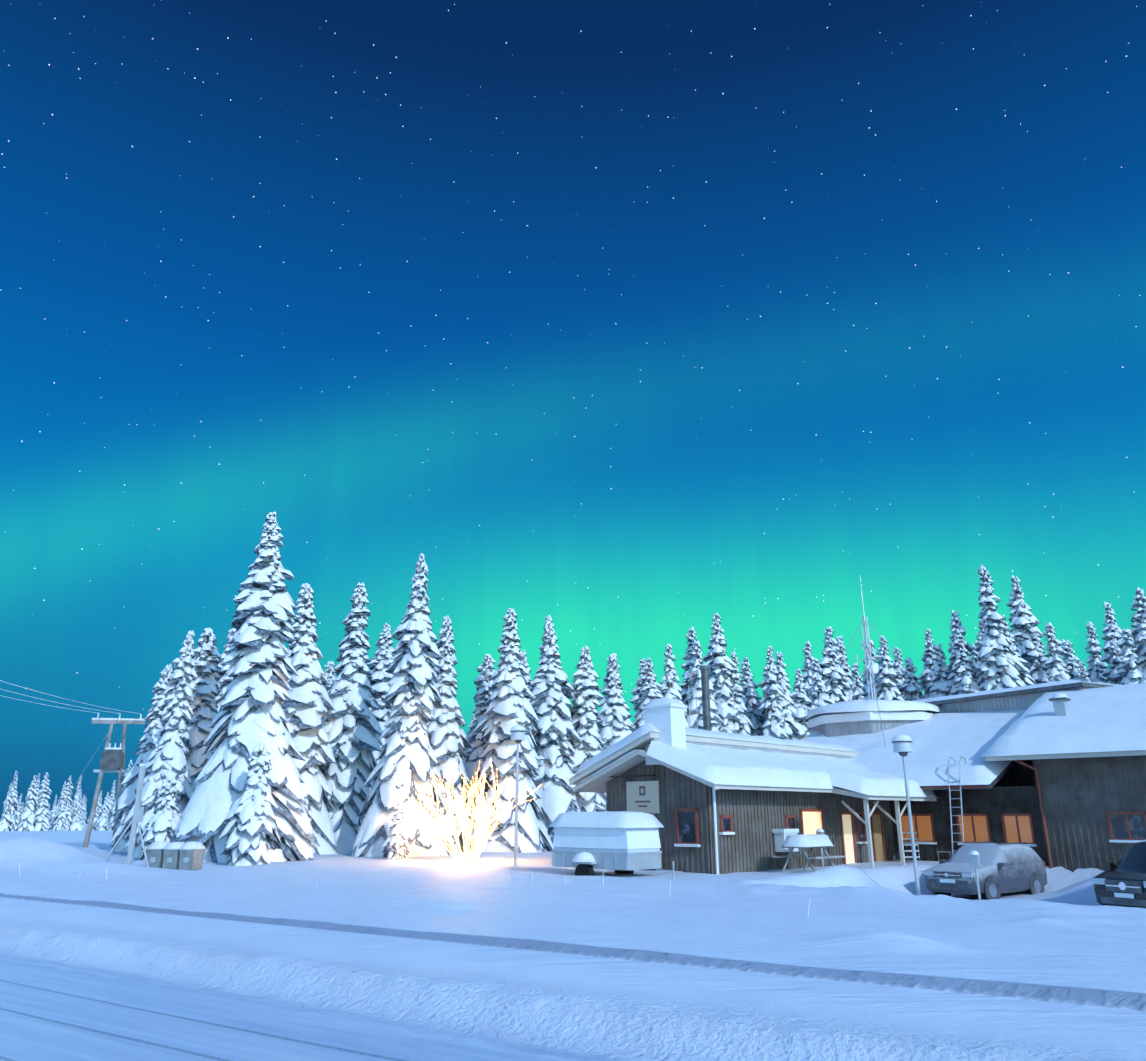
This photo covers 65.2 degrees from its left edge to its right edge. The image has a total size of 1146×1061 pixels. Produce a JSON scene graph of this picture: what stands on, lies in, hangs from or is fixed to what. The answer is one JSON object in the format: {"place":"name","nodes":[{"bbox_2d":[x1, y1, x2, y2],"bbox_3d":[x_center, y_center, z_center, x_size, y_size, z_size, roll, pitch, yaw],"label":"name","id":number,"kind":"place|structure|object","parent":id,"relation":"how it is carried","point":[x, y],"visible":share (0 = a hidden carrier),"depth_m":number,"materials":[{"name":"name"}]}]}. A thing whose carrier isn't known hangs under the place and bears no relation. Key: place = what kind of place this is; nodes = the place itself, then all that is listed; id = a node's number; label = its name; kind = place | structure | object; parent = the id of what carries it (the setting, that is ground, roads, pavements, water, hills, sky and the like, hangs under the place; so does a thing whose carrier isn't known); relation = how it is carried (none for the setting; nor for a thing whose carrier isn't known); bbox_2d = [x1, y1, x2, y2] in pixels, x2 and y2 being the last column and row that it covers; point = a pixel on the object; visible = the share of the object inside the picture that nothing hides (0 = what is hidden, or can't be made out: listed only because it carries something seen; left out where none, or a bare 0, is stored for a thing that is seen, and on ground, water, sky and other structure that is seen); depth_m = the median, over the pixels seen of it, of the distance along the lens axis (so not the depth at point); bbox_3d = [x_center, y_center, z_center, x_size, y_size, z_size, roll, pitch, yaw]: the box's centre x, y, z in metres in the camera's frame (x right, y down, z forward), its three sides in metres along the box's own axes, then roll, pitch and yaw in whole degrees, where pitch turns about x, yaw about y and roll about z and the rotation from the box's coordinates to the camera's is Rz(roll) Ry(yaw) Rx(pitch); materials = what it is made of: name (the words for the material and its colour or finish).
{"place":"outdoors","nodes":[
{"label":"outdoors","id":0,"kind":"place"},
{"bbox_2d":[0,824,1145,1060],"bbox_3d":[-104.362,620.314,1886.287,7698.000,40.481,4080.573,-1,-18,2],"label":"snow ground","id":1,"kind":"structure","parent":0,"point":[492,956],"depth_m":10.17,"materials":[{"name":"white snow"}]},
{"bbox_2d":[0,783,12,830],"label":"tree","id":2,"kind":"object","parent":1,"relation":"on","point":[5,822],"visible":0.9,"depth_m":147.87,"materials":[{"name":"grey plant"}]},
{"bbox_2d":[10,771,18,830],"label":"tree","id":3,"kind":"object","parent":1,"relation":"on","point":[13,808],"visible":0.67,"depth_m":158.32,"materials":[{"name":"grey plant"}]},
{"bbox_2d":[15,794,22,828],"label":"tree","id":4,"kind":"object","parent":1,"relation":"on","point":[19,812],"visible":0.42,"depth_m":272.99,"materials":[{"name":"grey plant"}]},
{"bbox_2d":[17,782,32,824],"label":"tree","id":5,"kind":"object","parent":1,"relation":"on","point":[24,809],"visible":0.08,"depth_m":166.05,"materials":[{"name":"grey plant"}]},
{"bbox_2d":[15,775,37,830],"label":"tree","id":6,"kind":"object","parent":1,"relation":"on","point":[27,823],"visible":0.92,"depth_m":146.03,"materials":[{"name":"grey plant"}]},
{"bbox_2d":[33,773,39,812],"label":"tree","id":7,"kind":"object","parent":1,"relation":"on","point":[37,791],"visible":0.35,"depth_m":155.17,"materials":[{"name":"grey plant"}]},
{"bbox_2d":[34,772,51,830],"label":"tree","id":8,"kind":"object","parent":1,"relation":"on","point":[41,817],"visible":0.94,"depth_m":148.17,"materials":[{"name":"grey plant"}]},
{"bbox_2d":[48,796,56,830],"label":"tree","id":9,"kind":"object","parent":1,"relation":"on","point":[53,811],"visible":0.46,"depth_m":260.25,"materials":[{"name":"grey plant"}]},
{"bbox_2d":[50,799,59,830],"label":"tree","id":10,"kind":"object","parent":1,"relation":"on","point":[56,812],"visible":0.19,"depth_m":206.02,"materials":[{"name":"grey plant"}]},
{"bbox_2d":[52,781,67,830],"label":"tree","id":11,"kind":"object","parent":1,"relation":"on","point":[60,819],"visible":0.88,"depth_m":193.73,"materials":[{"name":"grey plant"}]},
{"bbox_2d":[65,775,73,830],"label":"tree","id":12,"kind":"object","parent":1,"relation":"on","point":[68,815],"visible":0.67,"depth_m":196.32,"materials":[{"name":"grey plant"}]},
{"bbox_2d":[0,680,145,847],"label":"power pole","id":13,"kind":"object","parent":1,"relation":"on","point":[112,760],"visible":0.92,"depth_m":48.76,"materials":[{"name":"brown wood"}]},
{"bbox_2d":[68,789,83,830],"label":"tree","id":14,"kind":"object","parent":1,"relation":"on","point":[75,824],"visible":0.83,"depth_m":167.68,"materials":[{"name":"grey plant"}]},
{"bbox_2d":[71,775,81,815],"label":"tree","id":15,"kind":"object","parent":1,"relation":"on","point":[73,805],"visible":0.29,"depth_m":209.40,"materials":[{"name":"grey plant"}]},
{"bbox_2d":[80,798,85,830],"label":"tree","id":16,"kind":"object","parent":1,"relation":"on","point":[82,813],"visible":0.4,"depth_m":173.51,"materials":[{"name":"grey plant"}]},
{"bbox_2d":[83,797,86,827],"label":"tree","id":17,"kind":"object","parent":1,"relation":"on","point":[84,817],"visible":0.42,"depth_m":276.06,"materials":[{"name":"grey plant"}]},
{"bbox_2d":[92,791,102,830],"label":"tree","id":18,"kind":"object","parent":1,"relation":"on","point":[98,811],"visible":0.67,"depth_m":203.75,"materials":[{"name":"grey plant"}]},
{"bbox_2d":[95,792,108,830],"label":"tree","id":19,"kind":"object","parent":1,"relation":"on","point":[101,822],"visible":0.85,"depth_m":196.90,"materials":[{"name":"grey plant"}]},
{"bbox_2d":[107,780,115,826],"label":"tree","id":20,"kind":"object","parent":1,"relation":"on","point":[111,799],"visible":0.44,"depth_m":227.92,"materials":[{"name":"grey plant"}]},
{"bbox_2d":[108,799,115,829],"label":"tree","id":21,"kind":"object","parent":1,"relation":"on","point":[111,816],"visible":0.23,"depth_m":223.39,"materials":[{"name":"grey plant"}]},
{"bbox_2d":[111,760,132,829],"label":"tree","id":22,"kind":"object","parent":1,"relation":"on","point":[129,769],"visible":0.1,"depth_m":151.32,"materials":[{"name":"grey plant"}]},
{"bbox_2d":[103,763,148,866],"bbox_3d":[-13.814,9.063,28.139,1.809,3.380,0.382,-2,-18,6],"label":"pole","id":23,"kind":"object","parent":1,"relation":"on","point":[137,815],"visible":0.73,"depth_m":28.15,"materials":[{"name":"wood"}]},
{"bbox_2d":[110,664,172,851],"bbox_3d":[-21.310,12.140,44.928,2.982,11.005,3.107,6,-18,-17],"label":"tree","id":24,"kind":"object","parent":1,"relation":"on","point":[150,739],"visible":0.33,"depth_m":44.67,"materials":[{"name":"grey plant"}]},
{"bbox_2d":[115,630,198,857],"bbox_3d":[-17.788,9.646,39.300,2.897,10.683,2.696,-7,-19,22],"label":"tree","id":25,"kind":"object","parent":1,"relation":"on","point":[169,753],"visible":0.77,"depth_m":38.81,"materials":[{"name":"grey plant"}]},
{"bbox_2d":[136,775,180,859],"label":"tree","id":26,"kind":"object","parent":1,"relation":"on","point":[163,821],"visible":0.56,"depth_m":34.16,"materials":[{"name":"grey plant"}]},
{"bbox_2d":[146,841,205,869],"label":"waste bins","id":27,"kind":"object","parent":1,"relation":"on","point":[178,855],"visible":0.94,"depth_m":28.50,"materials":[{"name":"plastic"}]},
{"bbox_2d":[185,627,220,803],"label":"tree","id":28,"kind":"object","parent":1,"relation":"on","point":[207,671],"visible":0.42,"depth_m":41.53,"materials":[{"name":"grey plant"}]},
{"bbox_2d":[214,628,236,713],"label":"tree","id":29,"kind":"object","parent":1,"relation":"on","point":[223,682],"visible":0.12,"depth_m":46.73,"materials":[{"name":"grey plant"}]},
{"bbox_2d":[171,512,319,863],"bbox_3d":[-13.027,6.896,36.836,6.235,16.126,5.818,14,-22,-39],"label":"tree","id":30,"kind":"object","parent":1,"relation":"on","point":[250,716],"visible":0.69,"depth_m":35.60,"materials":[{"name":"grey plant"}]},
{"bbox_2d":[217,741,282,865],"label":"tree","id":31,"kind":"object","parent":1,"relation":"on","point":[250,833],"visible":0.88,"depth_m":31.53,"materials":[{"name":"grey plant"}]},
{"bbox_2d":[281,583,338,853],"bbox_3d":[-12.658,10.172,41.823,5.483,15.912,5.951,-10,-20,29],"label":"tree","id":32,"kind":"object","parent":1,"relation":"on","point":[305,712],"visible":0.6,"depth_m":41.42,"materials":[{"name":"grey plant"}]},
{"bbox_2d":[322,661,335,692],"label":"tree","id":33,"kind":"object","parent":1,"relation":"on","point":[329,671],"visible":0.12,"depth_m":57.84,"materials":[{"name":"grey plant"}]},
{"bbox_2d":[321,582,382,852],"bbox_3d":[-11.185,9.992,43.679,4.561,15.740,4.498,16,-23,-38],"label":"tree","id":34,"kind":"object","parent":1,"relation":"on","point":[353,729],"visible":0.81,"depth_m":43.30,"materials":[{"name":"grey plant"}]},
{"bbox_2d":[367,623,394,789],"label":"tree","id":35,"kind":"object","parent":1,"relation":"on","point":[379,666],"visible":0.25,"depth_m":49.26,"materials":[{"name":"grey plant"}]},
{"bbox_2d":[382,799,409,858],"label":"tree","id":36,"kind":"object","parent":1,"relation":"on","point":[396,845],"visible":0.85,"depth_m":35.68,"materials":[{"name":"grey plant"}]},
{"bbox_2d":[350,553,454,856],"bbox_3d":[-7.494,9.007,40.439,5.054,16.848,5.069,12,-23,-27],"label":"tree","id":37,"kind":"object","parent":1,"relation":"on","point":[407,757],"visible":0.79,"depth_m":39.50,"materials":[{"name":"grey plant"}]},
{"bbox_2d":[19,865,810,915],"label":"snow stakes","id":38,"kind":"object","parent":1,"relation":"on","point":[509,884],"visible":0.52,"depth_m":22.45,"materials":[{"name":"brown wood"}]},
{"bbox_2d":[427,615,472,850],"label":"tree","id":39,"kind":"object","parent":1,"relation":"on","point":[449,740],"visible":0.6,"depth_m":45.43,"materials":[{"name":"grey plant"}]},
{"bbox_2d":[393,757,540,861],"bbox_3d":[-4.303,10.527,33.539,4.082,4.059,5.329,13,-22,-36],"label":"lit shrub","id":40,"kind":"object","parent":1,"relation":"on","point":[439,828],"visible":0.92,"depth_m":33.66,"materials":[{"name":"beige plant"}]},
{"bbox_2d":[462,653,495,835],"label":"tree","id":41,"kind":"object","parent":1,"relation":"on","point":[481,697],"visible":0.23,"depth_m":48.37,"materials":[{"name":"grey plant"}]},
{"bbox_2d":[462,608,553,852],"bbox_3d":[-3.203,11.137,44.256,5.636,15.242,5.398,11,-20,-30],"label":"tree","id":42,"kind":"object","parent":1,"relation":"on","point":[508,704],"visible":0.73,"depth_m":43.72,"materials":[{"name":"grey plant"}]},
{"bbox_2d":[510,725,525,865],"bbox_3d":[-1.972,9.453,31.419,0.582,5.144,0.568,-1,-18,2],"label":"lamp post","id":43,"kind":"object","parent":1,"relation":"on","point":[517,734],"visible":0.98,"depth_m":31.72,"materials":[{"name":"metal"}]},
{"bbox_2d":[520,650,537,752],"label":"tree","id":44,"kind":"object","parent":1,"relation":"on","point":[527,668],"visible":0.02,"depth_m":57.92,"materials":[{"name":"grey plant"}]},
{"bbox_2d":[537,756,544,766],"bbox_3d":[-1.766,14.613,47.619,0.582,5.144,0.568,-1,-18,2],"label":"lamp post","id":45,"kind":"object","parent":1,"relation":"on","point":[542,760],"visible":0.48,"depth_m":48.10,"materials":[{"name":"metal"}]},
{"bbox_2d":[528,615,581,849],"bbox_3d":[-1.042,12.317,49.297,5.384,15.540,5.947,-5,-16,11],"label":"tree","id":46,"kind":"object","parent":1,"relation":"on","point":[551,688],"visible":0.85,"depth_m":48.62,"materials":[{"name":"grey plant"}]},
{"bbox_2d":[569,645,605,811],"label":"tree","id":47,"kind":"object","parent":1,"relation":"on","point":[585,716],"visible":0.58,"depth_m":50.06,"materials":[{"name":"grey plant"}]},
{"bbox_2d":[549,811,682,878],"bbox_3d":[1.415,9.323,26.328,4.411,2.034,2.465,-16,-24,41],"label":"trailer","id":48,"kind":"object","parent":1,"relation":"on","point":[618,842],"visible":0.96,"depth_m":25.97,"materials":[{"name":"metal"}]},
{"bbox_2d":[597,653,636,751],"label":"tree","id":49,"kind":"object","parent":1,"relation":"on","point":[615,724],"visible":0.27,"depth_m":53.17,"materials":[{"name":"grey plant"}]},
{"bbox_2d":[630,658,645,726],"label":"tree","id":50,"kind":"object","parent":1,"relation":"on","point":[636,691],"visible":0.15,"depth_m":62.75,"materials":[{"name":"grey plant"}]},
{"bbox_2d":[633,657,663,728],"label":"tree","id":51,"kind":"object","parent":1,"relation":"on","point":[650,689],"visible":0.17,"depth_m":54.14,"materials":[{"name":"grey plant"}]},
{"bbox_2d":[657,643,688,727],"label":"tree","id":52,"kind":"object","parent":1,"relation":"on","point":[672,689],"visible":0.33,"depth_m":55.34,"materials":[{"name":"grey plant"}]},
{"bbox_2d":[680,627,696,708],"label":"tree","id":53,"kind":"object","parent":1,"relation":"on","point":[687,666],"visible":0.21,"depth_m":59.71,"materials":[{"name":"grey plant"}]},
{"bbox_2d":[685,641,722,731],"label":"tree","id":54,"kind":"object","parent":1,"relation":"on","point":[695,673],"visible":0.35,"depth_m":55.38,"materials":[{"name":"grey plant"}]},
{"bbox_2d":[702,613,739,732],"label":"tree","id":55,"kind":"object","parent":1,"relation":"on","point":[716,658],"visible":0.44,"depth_m":56.86,"materials":[{"name":"grey plant"}]},
{"bbox_2d":[729,651,753,734],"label":"tree","id":56,"kind":"object","parent":1,"relation":"on","point":[743,725],"visible":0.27,"depth_m":56.47,"materials":[{"name":"grey plant"}]},
{"bbox_2d":[739,657,763,735],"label":"tree","id":57,"kind":"object","parent":1,"relation":"on","point":[754,714],"visible":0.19,"depth_m":60.01,"materials":[{"name":"grey plant"}]},
{"bbox_2d":[757,646,789,739],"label":"tree","id":58,"kind":"object","parent":1,"relation":"on","point":[770,708],"visible":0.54,"depth_m":57.26,"materials":[{"name":"grey plant"}]},
{"bbox_2d":[774,651,805,739],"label":"tree","id":59,"kind":"object","parent":1,"relation":"on","point":[790,724],"visible":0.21,"depth_m":57.94,"materials":[{"name":"grey plant"}]},
{"bbox_2d":[790,669,812,739],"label":"tree","id":60,"kind":"object","parent":1,"relation":"on","point":[802,701],"visible":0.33,"depth_m":58.03,"materials":[{"name":"grey plant"}]},
{"bbox_2d":[801,640,814,705],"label":"tree","id":61,"kind":"object","parent":1,"relation":"on","point":[807,674],"visible":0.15,"depth_m":65.00,"materials":[{"name":"grey plant"}]},
{"bbox_2d":[772,834,844,872],"bbox_3d":[7.383,10.251,28.025,1.569,1.412,1.960,-16,-24,41],"label":"picnic table","id":62,"kind":"object","parent":1,"relation":"on","point":[812,841],"visible":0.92,"depth_m":27.76,"materials":[{"name":"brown wood"}]},
{"bbox_2d":[816,828,823,866],"bbox_3d":[8.501,10.993,30.587,0.280,1.559,0.266,-16,-24,41],"label":"bollard light","id":63,"kind":"object","parent":1,"relation":"on","point":[819,831],"visible":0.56,"depth_m":30.67,"materials":[{"name":"metal"}]},
{"bbox_2d":[808,658,832,709],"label":"tree","id":64,"kind":"object","parent":1,"relation":"on","point":[817,689],"visible":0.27,"depth_m":59.78,"materials":[{"name":"grey plant"}]},
{"bbox_2d":[819,626,849,703],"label":"tree","id":65,"kind":"object","parent":1,"relation":"on","point":[837,684],"visible":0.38,"depth_m":61.01,"materials":[{"name":"grey plant"}]},
{"bbox_2d":[836,636,854,700],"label":"tree","id":66,"kind":"object","parent":1,"relation":"on","point":[845,667],"visible":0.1,"depth_m":65.12,"materials":[{"name":"grey plant"}]},
{"bbox_2d":[568,576,1145,874],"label":"building shell","id":67,"kind":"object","parent":1,"relation":"on","point":[1051,774],"visible":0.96,"depth_m":31.74,"materials":[{"name":"brown wood"}]},
{"bbox_2d":[851,662,864,700],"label":"tree","id":68,"kind":"object","parent":1,"relation":"on","point":[857,684],"visible":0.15,"depth_m":61.77,"materials":[{"name":"grey plant"}]},
{"bbox_2d":[860,639,878,699],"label":"tree","id":69,"kind":"object","parent":1,"relation":"on","point":[864,682],"visible":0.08,"depth_m":68.52,"materials":[{"name":"grey plant"}]},
{"bbox_2d":[870,673,878,699],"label":"tree","id":70,"kind":"object","parent":1,"relation":"on","point":[875,676],"visible":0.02,"depth_m":63.80,"materials":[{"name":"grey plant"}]},
{"bbox_2d":[875,635,904,700],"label":"tree","id":71,"kind":"object","parent":1,"relation":"on","point":[887,680],"visible":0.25,"depth_m":62.56,"materials":[{"name":"grey plant"}]},
{"bbox_2d":[892,646,905,696],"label":"tree","id":72,"kind":"object","parent":1,"relation":"on","point":[899,670],"visible":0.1,"depth_m":71.12,"materials":[{"name":"grey plant"}]},
{"bbox_2d":[891,734,920,894],"bbox_3d":[10.194,8.764,27.040,0.627,5.110,0.611,-1,-18,2],"label":"lamp post","id":73,"kind":"object","parent":1,"relation":"on","point":[902,745],"visible":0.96,"depth_m":27.37,"materials":[{"name":"metal"}]},
{"bbox_2d":[902,831,919,859],"bbox_3d":[12.904,12.297,34.176,0.464,1.550,0.624,-11,-21,32],"label":"rack trolley","id":74,"kind":"object","parent":1,"relation":"on","point":[906,844],"visible":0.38,"depth_m":34.11,"materials":[{"name":"grey metal"}]},
{"bbox_2d":[899,657,923,700],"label":"tree","id":75,"kind":"object","parent":1,"relation":"on","point":[911,688],"visible":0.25,"depth_m":63.83,"materials":[{"name":"grey plant"}]},
{"bbox_2d":[919,628,936,698],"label":"tree","id":76,"kind":"object","parent":1,"relation":"on","point":[925,679],"visible":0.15,"depth_m":64.78,"materials":[{"name":"grey plant"}]},
{"bbox_2d":[929,643,951,697],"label":"tree","id":77,"kind":"object","parent":1,"relation":"on","point":[939,680],"visible":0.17,"depth_m":61.66,"materials":[{"name":"grey plant"}]},
{"bbox_2d":[945,610,977,695],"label":"tree","id":78,"kind":"object","parent":1,"relation":"on","point":[956,627],"visible":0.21,"depth_m":61.04,"materials":[{"name":"grey plant"}]},
{"bbox_2d":[951,632,980,694],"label":"tree","id":79,"kind":"object","parent":1,"relation":"on","point":[966,683],"visible":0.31,"depth_m":59.58,"materials":[{"name":"grey plant"}]},
{"bbox_2d":[969,850,980,899],"bbox_3d":[11.252,9.880,24.866,0.280,1.876,0.266,-16,-24,41],"label":"heater post","id":80,"kind":"object","parent":1,"relation":"on","point":[974,857],"visible":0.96,"depth_m":24.98,"materials":[{"name":"metal"}]},
{"bbox_2d":[971,644,982,690],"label":"tree","id":81,"kind":"object","parent":1,"relation":"on","point":[974,655],"visible":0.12,"depth_m":68.69,"materials":[{"name":"grey plant"}]},
{"bbox_2d":[924,841,1046,899],"bbox_3d":[13.512,11.150,29.313,4.510,1.763,2.240,12,-21,-34],"label":"car","id":82,"kind":"object","parent":1,"relation":"on","point":[1011,867],"visible":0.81,"depth_m":28.64,"materials":[{"name":"grey metal"}]},
{"bbox_2d":[974,619,1001,690],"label":"tree","id":83,"kind":"object","parent":1,"relation":"on","point":[985,685],"visible":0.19,"depth_m":58.83,"materials":[{"name":"grey plant"}]},
{"bbox_2d":[974,565,1027,690],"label":"tree","id":84,"kind":"object","parent":1,"relation":"on","point":[1005,667],"visible":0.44,"depth_m":59.01,"materials":[{"name":"grey plant"}]},
{"bbox_2d":[1001,614,1036,685],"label":"tree","id":85,"kind":"object","parent":1,"relation":"on","point":[1028,680],"visible":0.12,"depth_m":59.77,"materials":[{"name":"grey plant"}]},
{"bbox_2d":[1006,575,1044,680],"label":"tree","id":86,"kind":"object","parent":1,"relation":"on","point":[1024,620],"visible":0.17,"depth_m":63.39,"materials":[{"name":"grey plant"}]},
{"bbox_2d":[1028,633,1049,683],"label":"tree","id":87,"kind":"object","parent":1,"relation":"on","point":[1040,674],"visible":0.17,"depth_m":61.98,"materials":[{"name":"grey plant"}]},
{"bbox_2d":[1042,623,1071,681],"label":"tree","id":88,"kind":"object","parent":1,"relation":"on","point":[1056,665],"visible":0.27,"depth_m":58.85,"materials":[{"name":"grey plant"}]},
{"bbox_2d":[1061,639,1079,680],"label":"tree","id":89,"kind":"object","parent":1,"relation":"on","point":[1069,658],"visible":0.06,"depth_m":68.78,"materials":[{"name":"grey plant"}]},
{"bbox_2d":[1078,661,1090,681],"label":"tree","id":90,"kind":"object","parent":1,"relation":"on","point":[1083,676],"visible":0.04,"depth_m":63.51,"materials":[{"name":"grey plant"}]},
{"bbox_2d":[1085,621,1107,682],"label":"tree","id":91,"kind":"object","parent":1,"relation":"on","point":[1097,667],"visible":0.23,"depth_m":64.54,"materials":[{"name":"grey plant"}]},
{"bbox_2d":[1100,602,1124,682],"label":"tree","id":92,"kind":"object","parent":1,"relation":"on","point":[1112,631],"visible":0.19,"depth_m":61.38,"materials":[{"name":"grey plant"}]},
{"bbox_2d":[1102,640,1125,684],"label":"tree","id":93,"kind":"object","parent":1,"relation":"on","point":[1115,661],"visible":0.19,"depth_m":59.42,"materials":[{"name":"grey plant"}]},
{"bbox_2d":[1091,838,1145,907],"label":"car","id":94,"kind":"object","parent":1,"relation":"on","point":[1122,882],"visible":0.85,"depth_m":23.76,"materials":[{"name":"black"}]},
{"bbox_2d":[1117,628,1143,684],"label":"tree","id":95,"kind":"object","parent":1,"relation":"on","point":[1132,673],"visible":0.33,"depth_m":56.37,"materials":[{"name":"grey plant"}]},
{"bbox_2d":[1125,588,1145,682],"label":"tree","id":96,"kind":"object","parent":1,"relation":"on","point":[1139,621],"visible":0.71,"depth_m":56.88,"materials":[{"name":"grey plant"}]},
{"bbox_2d":[0,0,1145,823],"label":"sky","id":97,"kind":"structure","parent":0,"point":[637,323],"materials":[{"name":"blue"}]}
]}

